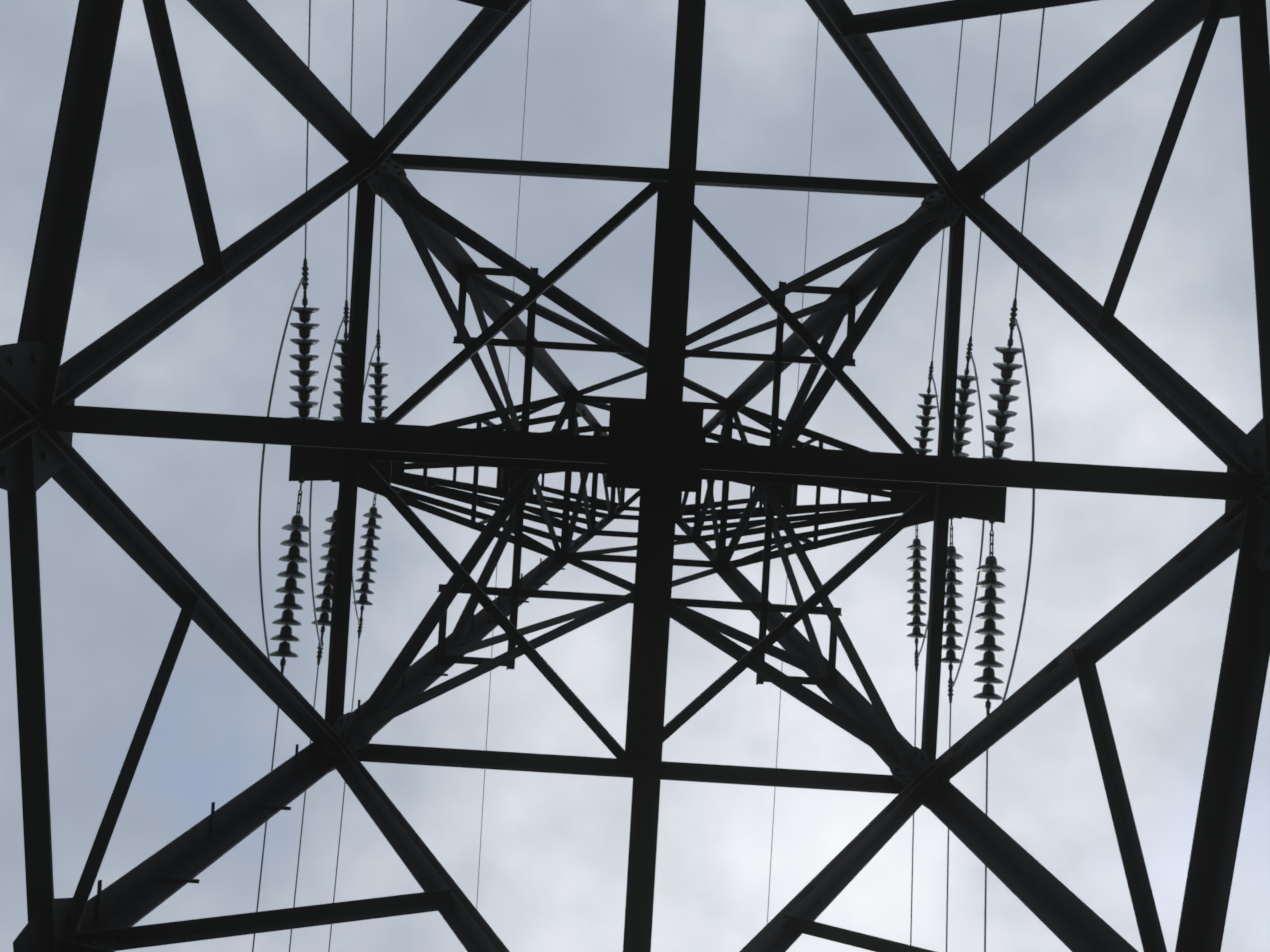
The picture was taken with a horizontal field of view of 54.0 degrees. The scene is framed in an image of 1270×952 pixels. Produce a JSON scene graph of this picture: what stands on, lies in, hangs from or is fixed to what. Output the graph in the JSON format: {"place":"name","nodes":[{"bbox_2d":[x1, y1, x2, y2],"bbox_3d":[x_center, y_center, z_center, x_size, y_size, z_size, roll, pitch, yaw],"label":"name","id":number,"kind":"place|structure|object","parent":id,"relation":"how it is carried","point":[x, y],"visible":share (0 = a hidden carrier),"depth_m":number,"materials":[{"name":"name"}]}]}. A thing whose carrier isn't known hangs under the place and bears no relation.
{"place":"outdoors","nodes":[
{"label":"outdoors","id":0,"kind":"place"},
{"bbox_2d":[0,0,1269,951],"label":"sky","id":1,"kind":"structure","parent":0,"point":[554,851],"materials":[{"name":"grey"}]},
{"label":"ground","id":2,"kind":"structure","parent":0,"visible":0},
{"bbox_2d":[0,0,1269,951],"bbox_3d":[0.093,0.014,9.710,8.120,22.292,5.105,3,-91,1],"label":"lattice tower","id":3,"kind":"structure","parent":2,"relation":"on","point":[657,450],"depth_m":5.13,"materials":[{"name":"metal"}]},
{"bbox_2d":[270,258,1024,715],"bbox_3d":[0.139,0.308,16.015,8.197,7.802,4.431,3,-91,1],"label":"insulators","id":4,"kind":"object","parent":3,"relation":"attached to","point":[992,568],"visible":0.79,"depth_m":12.62,"materials":[{"name":"black ceramic"}]},
{"bbox_2d":[252,0,1044,951],"bbox_3d":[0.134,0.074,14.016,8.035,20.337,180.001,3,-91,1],"label":"power lines","id":5,"kind":"object","parent":3,"relation":"attached to","point":[792,486],"visible":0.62,"depth_m":14.41,"materials":[{"name":"black metal"}]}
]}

